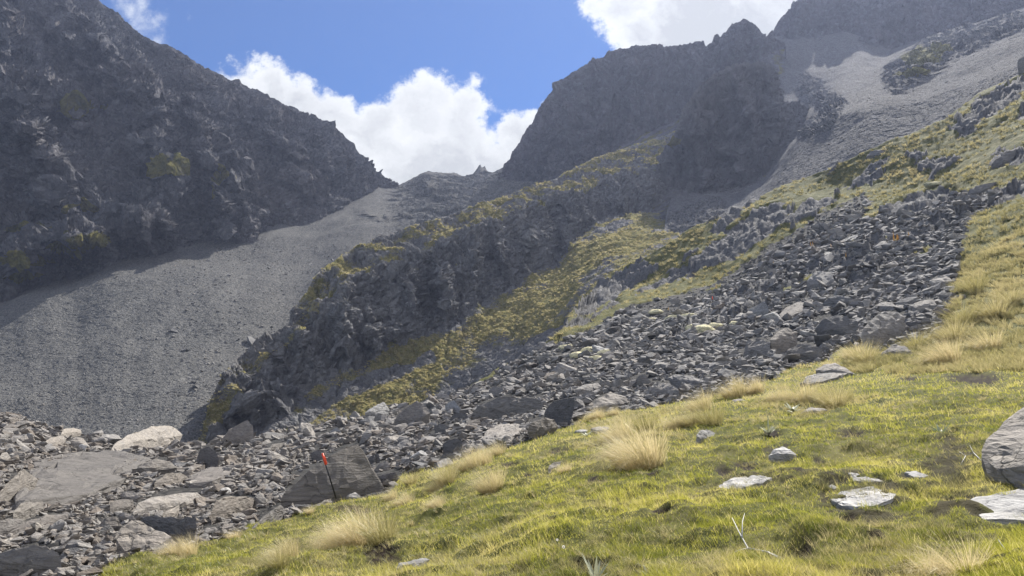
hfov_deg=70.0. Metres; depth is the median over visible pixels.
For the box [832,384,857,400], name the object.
tussock
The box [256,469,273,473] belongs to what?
rock
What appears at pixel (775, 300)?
rock
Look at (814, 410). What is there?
boulder
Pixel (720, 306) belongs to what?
rock
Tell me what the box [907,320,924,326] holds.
rock
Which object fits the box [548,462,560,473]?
boulder
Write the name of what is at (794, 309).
boulder
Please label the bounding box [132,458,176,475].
boulder
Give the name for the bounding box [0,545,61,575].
boulder
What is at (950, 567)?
tussock
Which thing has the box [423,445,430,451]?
rock
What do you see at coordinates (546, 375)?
rock
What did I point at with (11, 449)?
rock
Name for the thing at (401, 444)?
rock
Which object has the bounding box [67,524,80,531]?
rock
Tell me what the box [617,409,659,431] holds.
tussock
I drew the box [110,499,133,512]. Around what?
boulder
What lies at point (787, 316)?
rock
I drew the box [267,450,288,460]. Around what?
rock
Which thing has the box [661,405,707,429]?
tussock
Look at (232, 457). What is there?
rock
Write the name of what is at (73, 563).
rock
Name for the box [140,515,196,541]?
boulder
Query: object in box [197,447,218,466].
boulder
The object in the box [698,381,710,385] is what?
rock
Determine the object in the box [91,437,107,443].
rock
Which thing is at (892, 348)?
boulder
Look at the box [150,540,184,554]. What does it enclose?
tussock
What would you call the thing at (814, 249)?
rock
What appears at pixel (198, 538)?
rock
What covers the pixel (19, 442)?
rock
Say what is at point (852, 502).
boulder
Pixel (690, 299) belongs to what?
rock
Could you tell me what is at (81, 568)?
rock
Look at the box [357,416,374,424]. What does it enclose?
rock
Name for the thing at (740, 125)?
rock tower
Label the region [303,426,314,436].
rock
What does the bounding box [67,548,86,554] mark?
rock
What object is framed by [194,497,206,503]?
rock
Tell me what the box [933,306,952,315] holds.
rock
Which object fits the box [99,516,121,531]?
boulder
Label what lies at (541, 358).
rock
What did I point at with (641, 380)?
boulder
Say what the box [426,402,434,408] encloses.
rock
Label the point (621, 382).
rock
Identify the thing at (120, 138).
mountain
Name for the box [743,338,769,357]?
boulder
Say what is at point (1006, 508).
boulder
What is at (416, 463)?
rock
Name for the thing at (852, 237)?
boulder
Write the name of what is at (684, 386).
rock
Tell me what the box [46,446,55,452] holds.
rock
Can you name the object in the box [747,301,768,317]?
boulder
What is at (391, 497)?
tussock
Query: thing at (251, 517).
rock
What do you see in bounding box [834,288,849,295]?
rock
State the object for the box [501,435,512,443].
rock
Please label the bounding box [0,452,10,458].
boulder
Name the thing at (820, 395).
tussock
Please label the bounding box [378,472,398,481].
boulder
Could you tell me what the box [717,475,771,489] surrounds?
boulder
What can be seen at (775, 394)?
tussock
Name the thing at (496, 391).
boulder
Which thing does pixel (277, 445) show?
boulder
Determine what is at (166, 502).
boulder
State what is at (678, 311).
rock
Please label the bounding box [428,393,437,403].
rock
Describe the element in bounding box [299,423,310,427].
rock
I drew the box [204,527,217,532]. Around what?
boulder
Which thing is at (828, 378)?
boulder
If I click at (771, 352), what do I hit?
rock
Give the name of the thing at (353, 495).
boulder
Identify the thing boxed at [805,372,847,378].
boulder
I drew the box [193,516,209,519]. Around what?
rock
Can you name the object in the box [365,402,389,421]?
boulder
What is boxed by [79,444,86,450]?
rock
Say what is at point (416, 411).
boulder
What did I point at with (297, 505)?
rock
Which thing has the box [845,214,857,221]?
rock
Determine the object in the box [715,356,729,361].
rock
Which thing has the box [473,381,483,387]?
rock
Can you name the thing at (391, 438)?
rock
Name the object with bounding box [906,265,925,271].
rock
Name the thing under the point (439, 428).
boulder
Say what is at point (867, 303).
rock
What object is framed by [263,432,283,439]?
rock
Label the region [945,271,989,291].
tussock
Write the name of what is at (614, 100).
mountain
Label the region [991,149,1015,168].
boulder
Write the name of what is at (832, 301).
boulder
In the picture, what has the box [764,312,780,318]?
rock
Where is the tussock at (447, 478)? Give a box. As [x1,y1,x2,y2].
[423,457,467,485]
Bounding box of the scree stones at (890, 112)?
[677,9,1021,227]
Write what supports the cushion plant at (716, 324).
on the ground at (750, 229)
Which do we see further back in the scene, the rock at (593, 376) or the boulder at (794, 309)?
the boulder at (794, 309)
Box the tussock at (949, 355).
[894,328,973,369]
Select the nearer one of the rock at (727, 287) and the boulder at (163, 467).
the boulder at (163, 467)
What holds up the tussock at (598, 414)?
on the ground at (750, 229)
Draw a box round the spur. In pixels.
[198,131,679,444]
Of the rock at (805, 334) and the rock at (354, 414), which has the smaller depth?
the rock at (805, 334)
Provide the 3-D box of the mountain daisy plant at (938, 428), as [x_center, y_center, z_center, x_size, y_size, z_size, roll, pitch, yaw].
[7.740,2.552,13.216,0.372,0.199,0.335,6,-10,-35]
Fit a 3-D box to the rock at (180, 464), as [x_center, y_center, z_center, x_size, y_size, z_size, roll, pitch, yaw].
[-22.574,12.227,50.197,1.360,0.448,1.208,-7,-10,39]
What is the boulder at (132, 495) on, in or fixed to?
on the ground at (750, 229)
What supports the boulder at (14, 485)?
on the ground at (750, 229)
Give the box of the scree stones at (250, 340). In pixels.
[0,237,347,436]
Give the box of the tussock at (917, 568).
[879,537,959,575]
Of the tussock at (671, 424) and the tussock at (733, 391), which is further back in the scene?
the tussock at (733, 391)
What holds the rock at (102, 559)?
on the ground at (750, 229)
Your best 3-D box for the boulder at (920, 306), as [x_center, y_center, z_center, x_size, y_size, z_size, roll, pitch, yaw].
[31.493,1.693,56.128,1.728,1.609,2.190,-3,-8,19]
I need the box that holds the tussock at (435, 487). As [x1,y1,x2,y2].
[416,474,449,495]
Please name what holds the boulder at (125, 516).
on the ground at (750, 229)
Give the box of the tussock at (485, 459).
[456,440,494,471]
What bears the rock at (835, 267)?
on the ground at (750, 229)
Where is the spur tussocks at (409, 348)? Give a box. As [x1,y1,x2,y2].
[198,148,678,443]
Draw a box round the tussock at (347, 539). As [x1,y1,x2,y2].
[298,492,391,551]
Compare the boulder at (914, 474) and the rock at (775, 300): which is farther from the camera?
the rock at (775, 300)
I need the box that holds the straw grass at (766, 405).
[570,350,1013,448]
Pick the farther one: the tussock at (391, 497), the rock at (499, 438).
the rock at (499, 438)
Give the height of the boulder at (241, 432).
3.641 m
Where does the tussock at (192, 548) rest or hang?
on the ground at (750, 229)
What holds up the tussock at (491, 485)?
on the ground at (750, 229)
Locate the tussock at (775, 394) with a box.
[753,383,793,402]
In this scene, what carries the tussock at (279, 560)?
on the ground at (750, 229)
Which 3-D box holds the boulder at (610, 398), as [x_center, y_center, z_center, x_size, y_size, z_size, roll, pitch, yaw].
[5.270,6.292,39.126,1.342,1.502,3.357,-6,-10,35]
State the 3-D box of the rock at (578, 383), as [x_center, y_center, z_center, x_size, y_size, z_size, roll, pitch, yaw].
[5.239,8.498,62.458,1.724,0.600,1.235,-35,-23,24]
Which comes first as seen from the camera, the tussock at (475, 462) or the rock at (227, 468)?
the tussock at (475, 462)
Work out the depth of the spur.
247.11 m
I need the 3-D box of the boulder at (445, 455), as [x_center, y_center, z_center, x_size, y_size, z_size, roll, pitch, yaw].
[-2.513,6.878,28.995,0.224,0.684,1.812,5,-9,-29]
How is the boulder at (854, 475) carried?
on the ground at (750, 229)
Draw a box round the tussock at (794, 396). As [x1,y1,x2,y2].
[766,376,824,404]
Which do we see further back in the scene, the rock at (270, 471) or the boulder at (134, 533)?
the rock at (270, 471)
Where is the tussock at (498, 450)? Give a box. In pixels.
[481,438,506,455]
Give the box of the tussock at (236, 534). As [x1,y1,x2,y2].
[222,527,243,539]
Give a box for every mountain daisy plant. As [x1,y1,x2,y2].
[582,554,609,575]
[761,419,775,434]
[783,403,805,411]
[932,424,948,431]
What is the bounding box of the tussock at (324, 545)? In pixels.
[298,512,352,554]
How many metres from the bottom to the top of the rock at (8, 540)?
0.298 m
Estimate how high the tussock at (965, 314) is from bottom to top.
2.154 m
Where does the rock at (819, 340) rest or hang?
on the ground at (750, 229)
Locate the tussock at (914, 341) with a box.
[886,329,930,348]
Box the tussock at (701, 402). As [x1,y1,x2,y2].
[667,383,716,412]
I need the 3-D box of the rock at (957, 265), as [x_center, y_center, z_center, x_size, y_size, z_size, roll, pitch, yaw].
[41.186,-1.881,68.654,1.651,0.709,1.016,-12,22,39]
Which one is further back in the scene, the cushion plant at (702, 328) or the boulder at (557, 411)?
the cushion plant at (702, 328)
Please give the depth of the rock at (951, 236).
84.71 m
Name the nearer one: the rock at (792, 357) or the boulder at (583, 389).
the rock at (792, 357)
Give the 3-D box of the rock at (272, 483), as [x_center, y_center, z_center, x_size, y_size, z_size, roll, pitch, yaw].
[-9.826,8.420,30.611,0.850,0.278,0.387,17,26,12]
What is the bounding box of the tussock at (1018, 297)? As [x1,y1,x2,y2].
[974,277,1023,306]
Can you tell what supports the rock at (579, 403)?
on the ground at (750, 229)
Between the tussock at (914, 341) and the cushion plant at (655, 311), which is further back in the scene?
the cushion plant at (655, 311)
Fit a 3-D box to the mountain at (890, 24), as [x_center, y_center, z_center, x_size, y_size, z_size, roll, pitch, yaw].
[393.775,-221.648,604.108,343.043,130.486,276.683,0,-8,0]
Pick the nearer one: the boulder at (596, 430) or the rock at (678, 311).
the boulder at (596, 430)
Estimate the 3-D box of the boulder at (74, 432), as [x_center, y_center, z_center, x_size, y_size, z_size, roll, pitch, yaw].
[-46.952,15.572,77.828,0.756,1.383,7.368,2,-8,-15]
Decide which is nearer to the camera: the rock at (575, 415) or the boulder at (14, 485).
the boulder at (14, 485)
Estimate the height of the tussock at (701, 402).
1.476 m
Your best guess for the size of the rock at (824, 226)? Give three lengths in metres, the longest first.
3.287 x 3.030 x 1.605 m
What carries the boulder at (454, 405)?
on the ground at (750, 229)
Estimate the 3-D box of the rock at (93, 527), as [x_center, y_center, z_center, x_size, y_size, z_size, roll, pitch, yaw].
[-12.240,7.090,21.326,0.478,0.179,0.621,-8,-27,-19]
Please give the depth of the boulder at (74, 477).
37.34 m
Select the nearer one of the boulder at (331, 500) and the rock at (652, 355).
the boulder at (331, 500)
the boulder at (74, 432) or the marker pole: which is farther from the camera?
the boulder at (74, 432)
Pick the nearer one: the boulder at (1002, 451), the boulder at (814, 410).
the boulder at (1002, 451)
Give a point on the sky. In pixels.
(417, 87)
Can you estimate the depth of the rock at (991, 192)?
99.50 m
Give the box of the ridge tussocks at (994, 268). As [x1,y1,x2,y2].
[548,74,1023,343]
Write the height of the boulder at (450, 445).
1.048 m
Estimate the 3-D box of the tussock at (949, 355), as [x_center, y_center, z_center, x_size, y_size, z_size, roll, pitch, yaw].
[17.999,2.796,31.480,3.204,2.294,3.418,3,-8,-18]
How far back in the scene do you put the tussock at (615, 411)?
33.70 m
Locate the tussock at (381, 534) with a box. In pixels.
[336,500,413,545]
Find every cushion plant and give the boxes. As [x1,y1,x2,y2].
[569,351,580,357]
[580,347,592,351]
[589,355,600,360]
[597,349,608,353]
[648,309,662,313]
[695,324,714,332]
[709,323,722,327]
[923,181,941,187]
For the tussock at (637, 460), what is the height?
1.796 m
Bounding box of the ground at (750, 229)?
[0,73,1023,575]
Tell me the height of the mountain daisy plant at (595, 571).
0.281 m
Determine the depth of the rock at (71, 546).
18.30 m
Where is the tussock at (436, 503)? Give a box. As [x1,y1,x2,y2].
[417,492,446,512]
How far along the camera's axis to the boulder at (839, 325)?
56.50 m
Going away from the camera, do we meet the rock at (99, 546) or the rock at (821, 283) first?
the rock at (99, 546)
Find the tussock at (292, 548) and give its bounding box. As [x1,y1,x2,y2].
[249,526,307,564]
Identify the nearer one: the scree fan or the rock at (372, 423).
the rock at (372, 423)
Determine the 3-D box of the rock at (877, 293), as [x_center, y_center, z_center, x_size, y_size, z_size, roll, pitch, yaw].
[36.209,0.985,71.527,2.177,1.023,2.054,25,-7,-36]
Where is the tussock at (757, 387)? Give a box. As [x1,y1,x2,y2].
[730,375,770,394]
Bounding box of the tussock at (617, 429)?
[581,407,639,443]
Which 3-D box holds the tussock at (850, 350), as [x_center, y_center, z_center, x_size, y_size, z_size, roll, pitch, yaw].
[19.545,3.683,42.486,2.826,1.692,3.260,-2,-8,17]
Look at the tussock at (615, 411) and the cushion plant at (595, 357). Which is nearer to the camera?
the tussock at (615, 411)
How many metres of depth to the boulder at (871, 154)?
170.90 m
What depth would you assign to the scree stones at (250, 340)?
265.77 m
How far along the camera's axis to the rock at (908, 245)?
92.77 m
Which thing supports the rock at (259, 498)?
on the ground at (750, 229)
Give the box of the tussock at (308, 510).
[303,505,316,513]
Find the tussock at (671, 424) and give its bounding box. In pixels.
[647,409,687,431]
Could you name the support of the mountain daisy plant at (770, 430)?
on the ground at (750, 229)
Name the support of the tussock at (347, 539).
on the ground at (750, 229)
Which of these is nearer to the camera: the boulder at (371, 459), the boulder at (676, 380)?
the boulder at (371, 459)
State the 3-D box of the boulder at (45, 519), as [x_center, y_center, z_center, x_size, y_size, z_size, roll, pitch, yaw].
[-15.097,7.690,23.430,0.774,0.805,3.359,0,-8,0]
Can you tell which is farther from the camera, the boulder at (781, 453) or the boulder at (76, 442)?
the boulder at (76, 442)
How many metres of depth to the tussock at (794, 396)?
23.99 m
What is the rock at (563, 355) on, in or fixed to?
on the ground at (750, 229)
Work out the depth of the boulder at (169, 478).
35.30 m
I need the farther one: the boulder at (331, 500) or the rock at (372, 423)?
the rock at (372, 423)
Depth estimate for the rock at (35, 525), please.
21.57 m
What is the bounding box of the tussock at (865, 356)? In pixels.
[833,337,886,363]
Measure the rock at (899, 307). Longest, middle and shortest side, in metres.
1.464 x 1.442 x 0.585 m
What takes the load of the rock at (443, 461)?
on the ground at (750, 229)
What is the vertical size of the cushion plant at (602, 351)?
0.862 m
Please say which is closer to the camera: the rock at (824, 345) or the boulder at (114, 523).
the boulder at (114, 523)
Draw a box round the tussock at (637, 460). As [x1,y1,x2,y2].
[572,406,681,474]
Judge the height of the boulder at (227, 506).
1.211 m
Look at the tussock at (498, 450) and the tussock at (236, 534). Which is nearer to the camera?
the tussock at (236, 534)
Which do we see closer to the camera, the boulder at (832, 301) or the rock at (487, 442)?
the rock at (487, 442)
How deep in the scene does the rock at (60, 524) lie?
21.55 m
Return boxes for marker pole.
[321,453,336,498]
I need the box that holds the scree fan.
[0,165,539,442]
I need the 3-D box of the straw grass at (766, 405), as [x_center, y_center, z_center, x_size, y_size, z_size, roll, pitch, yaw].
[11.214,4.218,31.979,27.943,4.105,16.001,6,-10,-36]
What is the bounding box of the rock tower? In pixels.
[652,61,810,219]
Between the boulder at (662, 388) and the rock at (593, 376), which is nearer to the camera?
the boulder at (662, 388)
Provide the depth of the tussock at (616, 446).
16.63 m
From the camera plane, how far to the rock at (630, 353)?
76.83 m
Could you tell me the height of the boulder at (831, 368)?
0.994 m
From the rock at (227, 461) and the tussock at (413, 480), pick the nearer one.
the tussock at (413, 480)
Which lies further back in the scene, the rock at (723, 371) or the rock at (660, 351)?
the rock at (660, 351)
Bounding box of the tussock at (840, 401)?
[806,380,856,408]
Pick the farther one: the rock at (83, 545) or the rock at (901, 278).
the rock at (901, 278)
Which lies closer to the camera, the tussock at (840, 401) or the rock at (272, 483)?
the tussock at (840, 401)
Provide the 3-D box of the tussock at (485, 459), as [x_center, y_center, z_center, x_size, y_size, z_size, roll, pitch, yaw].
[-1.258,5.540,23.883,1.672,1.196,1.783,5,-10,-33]
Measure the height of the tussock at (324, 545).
0.916 m
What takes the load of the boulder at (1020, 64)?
on the ground at (750, 229)
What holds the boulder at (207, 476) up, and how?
on the ground at (750, 229)
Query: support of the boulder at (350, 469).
on the ground at (750, 229)
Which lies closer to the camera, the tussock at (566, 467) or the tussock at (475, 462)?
the tussock at (566, 467)
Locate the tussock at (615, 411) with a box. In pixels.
[603,405,619,416]
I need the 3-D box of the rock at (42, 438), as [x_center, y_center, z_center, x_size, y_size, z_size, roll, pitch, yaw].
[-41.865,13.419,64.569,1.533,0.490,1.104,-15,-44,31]
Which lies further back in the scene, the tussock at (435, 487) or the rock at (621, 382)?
the rock at (621, 382)
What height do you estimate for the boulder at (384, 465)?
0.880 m
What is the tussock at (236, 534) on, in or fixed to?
on the ground at (750, 229)
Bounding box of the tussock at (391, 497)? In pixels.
[376,486,397,501]
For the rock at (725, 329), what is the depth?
75.96 m
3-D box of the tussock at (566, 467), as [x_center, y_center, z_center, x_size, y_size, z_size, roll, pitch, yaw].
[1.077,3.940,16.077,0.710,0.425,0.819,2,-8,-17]
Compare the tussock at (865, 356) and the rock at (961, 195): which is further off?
the rock at (961, 195)
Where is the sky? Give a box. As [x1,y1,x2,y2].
[99,0,796,184]
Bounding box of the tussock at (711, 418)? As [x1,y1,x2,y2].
[678,398,729,425]
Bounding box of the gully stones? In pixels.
[224,238,547,428]
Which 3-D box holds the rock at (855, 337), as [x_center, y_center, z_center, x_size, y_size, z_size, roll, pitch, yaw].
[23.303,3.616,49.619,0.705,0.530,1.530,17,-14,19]
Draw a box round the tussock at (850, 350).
[830,339,867,359]
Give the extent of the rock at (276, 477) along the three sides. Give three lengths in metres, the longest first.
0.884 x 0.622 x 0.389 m
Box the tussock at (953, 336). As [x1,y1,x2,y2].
[917,312,979,343]
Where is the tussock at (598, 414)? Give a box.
[579,406,605,420]
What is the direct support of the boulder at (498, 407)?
on the ground at (750, 229)
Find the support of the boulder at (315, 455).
on the ground at (750, 229)
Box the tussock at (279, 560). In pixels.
[252,541,295,569]
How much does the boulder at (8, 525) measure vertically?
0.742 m
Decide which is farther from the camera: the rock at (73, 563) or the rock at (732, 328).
the rock at (732, 328)
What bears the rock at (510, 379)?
on the ground at (750, 229)
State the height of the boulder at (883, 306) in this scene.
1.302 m
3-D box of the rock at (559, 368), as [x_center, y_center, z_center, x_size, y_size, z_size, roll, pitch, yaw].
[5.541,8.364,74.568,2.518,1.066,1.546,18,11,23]
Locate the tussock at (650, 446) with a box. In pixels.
[617,432,668,456]
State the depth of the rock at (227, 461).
49.47 m
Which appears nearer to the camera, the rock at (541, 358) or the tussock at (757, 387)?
the tussock at (757, 387)
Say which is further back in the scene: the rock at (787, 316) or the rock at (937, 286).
the rock at (787, 316)
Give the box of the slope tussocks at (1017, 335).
[841,228,1023,373]
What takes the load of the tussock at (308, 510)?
on the ground at (750, 229)
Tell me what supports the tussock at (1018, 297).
on the ground at (750, 229)
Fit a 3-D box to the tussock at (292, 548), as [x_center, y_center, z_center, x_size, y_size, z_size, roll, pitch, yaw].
[-3.588,3.917,11.013,0.999,0.686,1.050,5,-9,-32]
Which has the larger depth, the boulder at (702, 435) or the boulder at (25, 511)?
the boulder at (25, 511)
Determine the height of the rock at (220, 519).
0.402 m
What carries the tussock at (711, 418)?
on the ground at (750, 229)
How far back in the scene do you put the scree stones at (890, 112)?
259.50 m
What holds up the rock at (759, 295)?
on the ground at (750, 229)
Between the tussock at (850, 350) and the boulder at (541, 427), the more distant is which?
the tussock at (850, 350)
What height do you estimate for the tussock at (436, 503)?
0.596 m
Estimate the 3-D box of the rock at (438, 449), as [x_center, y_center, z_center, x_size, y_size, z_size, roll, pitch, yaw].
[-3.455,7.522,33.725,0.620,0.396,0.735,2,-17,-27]
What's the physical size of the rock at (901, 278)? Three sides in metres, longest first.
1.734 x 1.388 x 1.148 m
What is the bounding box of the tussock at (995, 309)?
[956,290,1023,319]
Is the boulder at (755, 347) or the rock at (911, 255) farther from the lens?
the rock at (911, 255)
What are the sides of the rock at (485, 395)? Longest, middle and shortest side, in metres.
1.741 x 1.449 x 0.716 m
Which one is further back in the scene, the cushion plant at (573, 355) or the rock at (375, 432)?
the cushion plant at (573, 355)
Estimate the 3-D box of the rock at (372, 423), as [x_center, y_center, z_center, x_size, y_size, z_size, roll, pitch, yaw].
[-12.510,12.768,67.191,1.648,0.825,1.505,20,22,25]
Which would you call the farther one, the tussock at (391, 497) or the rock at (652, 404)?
the rock at (652, 404)
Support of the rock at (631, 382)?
on the ground at (750, 229)
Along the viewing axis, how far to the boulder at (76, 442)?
64.08 m
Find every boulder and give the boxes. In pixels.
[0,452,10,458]
[0,469,37,501]
[0,518,26,534]
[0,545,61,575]
[9,513,68,534]
[13,450,151,509]
[13,501,43,519]
[46,435,66,445]
[61,428,81,436]
[70,437,89,447]
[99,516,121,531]
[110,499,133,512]
[112,426,181,450]
[115,520,171,553]
[118,512,135,520]
[120,491,139,502]
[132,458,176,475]
[133,492,201,514]
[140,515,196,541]
[154,473,187,487]
[163,505,179,516]
[185,467,231,487]
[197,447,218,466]
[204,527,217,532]
[211,496,254,524]
[221,420,253,442]
[252,505,287,528]
[270,443,282,448]
[281,444,383,508]
[310,450,322,460]
[312,498,334,506]
[346,492,360,500]
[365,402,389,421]
[368,453,379,462]
[374,461,389,470]
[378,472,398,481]
[394,401,429,425]
[397,558,429,571]
[434,424,448,434]
[440,453,455,460]
[442,439,461,453]
[445,401,459,412]
[451,413,468,419]
[471,396,542,419]
[481,423,523,438]
[489,386,502,395]
[528,417,557,438]
[544,397,574,424]
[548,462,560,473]
[574,429,587,433]
[575,383,601,395]
[590,426,608,432]
[591,391,627,410]
[636,374,650,386]
[646,382,679,398]
[667,374,703,387]
[696,430,714,443]
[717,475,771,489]
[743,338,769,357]
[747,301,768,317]
[769,446,796,462]
[770,328,796,353]
[779,301,812,316]
[786,343,822,360]
[800,373,842,385]
[801,407,826,412]
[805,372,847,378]
[806,271,833,289]
[815,315,858,335]
[816,363,854,375]
[822,295,851,307]
[830,486,895,509]
[842,234,857,240]
[848,472,881,483]
[861,311,905,347]
[866,149,885,158]
[875,302,893,310]
[881,344,911,355]
[905,471,927,478]
[909,299,936,310]
[929,275,951,287]
[967,182,996,194]
[971,488,1023,527]
[981,407,1023,488]
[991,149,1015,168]
[1017,57,1023,74]
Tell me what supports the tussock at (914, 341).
on the ground at (750, 229)
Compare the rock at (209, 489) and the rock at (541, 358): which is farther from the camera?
the rock at (541, 358)
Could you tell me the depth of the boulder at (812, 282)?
93.93 m
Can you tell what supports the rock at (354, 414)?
on the ground at (750, 229)
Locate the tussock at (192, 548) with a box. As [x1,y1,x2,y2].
[159,531,203,556]
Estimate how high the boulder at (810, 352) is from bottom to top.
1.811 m
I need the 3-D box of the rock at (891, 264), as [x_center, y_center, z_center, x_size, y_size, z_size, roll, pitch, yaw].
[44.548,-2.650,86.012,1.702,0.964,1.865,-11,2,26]
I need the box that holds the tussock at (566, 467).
[552,459,571,473]
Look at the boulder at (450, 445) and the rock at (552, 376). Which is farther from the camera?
the rock at (552, 376)
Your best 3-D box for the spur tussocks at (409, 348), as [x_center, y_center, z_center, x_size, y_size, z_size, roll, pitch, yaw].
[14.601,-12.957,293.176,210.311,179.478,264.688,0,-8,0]
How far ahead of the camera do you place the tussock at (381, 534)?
11.05 m
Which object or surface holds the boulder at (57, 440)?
on the ground at (750, 229)
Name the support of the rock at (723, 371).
on the ground at (750, 229)
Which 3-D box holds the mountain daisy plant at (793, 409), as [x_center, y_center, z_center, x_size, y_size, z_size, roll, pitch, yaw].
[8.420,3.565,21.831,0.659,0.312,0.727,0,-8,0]
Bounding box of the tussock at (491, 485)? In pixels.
[451,462,507,498]
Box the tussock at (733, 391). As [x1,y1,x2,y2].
[710,373,746,398]
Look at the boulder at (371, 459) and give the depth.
37.65 m
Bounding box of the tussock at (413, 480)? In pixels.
[389,469,421,485]
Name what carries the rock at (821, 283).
on the ground at (750, 229)
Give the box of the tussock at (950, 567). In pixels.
[897,527,1004,575]
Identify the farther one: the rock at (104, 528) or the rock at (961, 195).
the rock at (961, 195)
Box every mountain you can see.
[0,0,398,302]
[498,19,785,183]
[773,0,1023,48]
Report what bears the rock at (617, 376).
on the ground at (750, 229)
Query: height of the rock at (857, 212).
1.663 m
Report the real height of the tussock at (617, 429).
1.388 m
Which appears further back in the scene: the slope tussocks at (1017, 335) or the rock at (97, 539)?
the slope tussocks at (1017, 335)
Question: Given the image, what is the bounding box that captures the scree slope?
[661,8,1023,241]
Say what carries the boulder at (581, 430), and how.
on the ground at (750, 229)
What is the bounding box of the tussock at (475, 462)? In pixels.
[436,441,487,473]
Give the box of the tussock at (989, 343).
[951,321,1007,351]
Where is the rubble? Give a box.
[0,187,1002,575]
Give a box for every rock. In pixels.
[0,438,12,443]
[5,447,17,453]
[5,537,18,543]
[16,439,25,445]
[20,429,34,434]
[27,433,33,438]
[30,522,43,529]
[36,435,46,441]
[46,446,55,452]
[49,519,65,529]
[63,513,77,516]
[65,543,77,548]
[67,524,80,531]
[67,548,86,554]
[71,560,80,565]
[77,542,92,548]
[77,565,91,571]
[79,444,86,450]
[82,526,99,529]
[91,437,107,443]
[91,535,100,544]
[92,557,104,563]
[93,543,108,550]
[98,525,113,533]
[101,434,121,443]
[101,546,116,553]
[167,455,187,459]
[169,534,183,541]
[173,462,192,466]
[185,480,196,486]
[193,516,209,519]
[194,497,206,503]
[194,537,207,541]
[200,486,214,493]
[216,516,225,522]
[219,487,231,494]
[223,467,239,470]
[224,455,236,461]
[225,459,234,464]
[244,514,257,521]
[253,473,263,481]
[254,494,267,504]
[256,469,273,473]
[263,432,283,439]
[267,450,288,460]
[268,481,281,489]
[270,472,282,482]
[294,504,311,507]
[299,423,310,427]
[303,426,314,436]
[349,411,359,419]
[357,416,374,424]
[369,420,378,427]
[371,429,393,434]
[381,435,400,442]
[397,440,410,448]
[409,450,427,458]
[412,461,425,466]
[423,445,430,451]
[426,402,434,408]
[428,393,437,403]
[431,446,442,453]
[435,458,452,468]
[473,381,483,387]
[480,393,495,398]
[482,438,494,446]
[495,435,509,441]
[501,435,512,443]
[506,377,517,382]
[535,354,552,361]
[543,372,554,380]
[546,373,558,380]
[554,362,576,373]
[560,353,570,358]
[572,380,581,386]
[572,412,585,419]
[575,400,584,407]
[578,350,590,357]
[590,373,599,380]
[592,345,604,352]
[612,379,626,386]
[614,374,627,379]
[626,350,634,356]
[628,380,635,385]
[646,352,655,358]
[648,401,657,407]
[652,348,672,354]
[671,309,688,314]
[676,314,686,323]
[681,382,690,388]
[684,295,696,302]
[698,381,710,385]
[713,303,724,309]
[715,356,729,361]
[717,369,736,376]
[720,285,734,289]
[723,325,732,331]
[729,325,745,331]
[750,292,763,300]
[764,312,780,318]
[767,349,775,356]
[771,297,782,304]
[781,313,791,320]
[781,353,800,361]
[800,331,816,338]
[811,246,820,253]
[814,334,831,345]
[817,279,826,287]
[819,223,829,230]
[822,343,833,348]
[828,265,842,270]
[831,240,838,249]
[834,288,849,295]
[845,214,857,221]
[850,334,860,343]
[852,211,861,214]
[862,299,871,307]
[874,290,887,296]
[883,261,898,268]
[893,305,904,310]
[895,275,909,282]
[896,209,913,217]
[903,241,922,247]
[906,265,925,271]
[907,253,916,259]
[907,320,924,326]
[922,282,940,294]
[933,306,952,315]
[940,263,960,270]
[948,233,966,240]
[954,192,967,199]
[987,189,1002,196]
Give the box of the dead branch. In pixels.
[732,513,783,559]
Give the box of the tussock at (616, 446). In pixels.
[582,429,642,461]
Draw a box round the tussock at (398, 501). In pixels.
[380,490,416,510]
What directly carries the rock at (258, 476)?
on the ground at (750, 229)
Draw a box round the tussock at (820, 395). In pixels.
[798,383,836,402]
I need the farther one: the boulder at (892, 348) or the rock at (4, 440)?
the rock at (4, 440)
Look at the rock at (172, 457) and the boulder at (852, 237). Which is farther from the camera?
the boulder at (852, 237)
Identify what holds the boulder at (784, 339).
on the ground at (750, 229)
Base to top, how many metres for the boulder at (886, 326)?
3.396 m
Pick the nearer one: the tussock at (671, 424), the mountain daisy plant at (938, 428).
the mountain daisy plant at (938, 428)
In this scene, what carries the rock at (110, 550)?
on the ground at (750, 229)
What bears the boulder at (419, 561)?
on the ground at (750, 229)
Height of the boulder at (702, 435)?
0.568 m
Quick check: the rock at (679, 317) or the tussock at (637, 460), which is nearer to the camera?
the tussock at (637, 460)
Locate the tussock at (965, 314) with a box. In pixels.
[931,300,984,325]
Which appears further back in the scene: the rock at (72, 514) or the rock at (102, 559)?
the rock at (72, 514)
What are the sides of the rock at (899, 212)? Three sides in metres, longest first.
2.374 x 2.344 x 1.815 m
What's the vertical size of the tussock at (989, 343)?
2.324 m
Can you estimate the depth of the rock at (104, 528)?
21.16 m
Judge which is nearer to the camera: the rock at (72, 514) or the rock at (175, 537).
the rock at (175, 537)

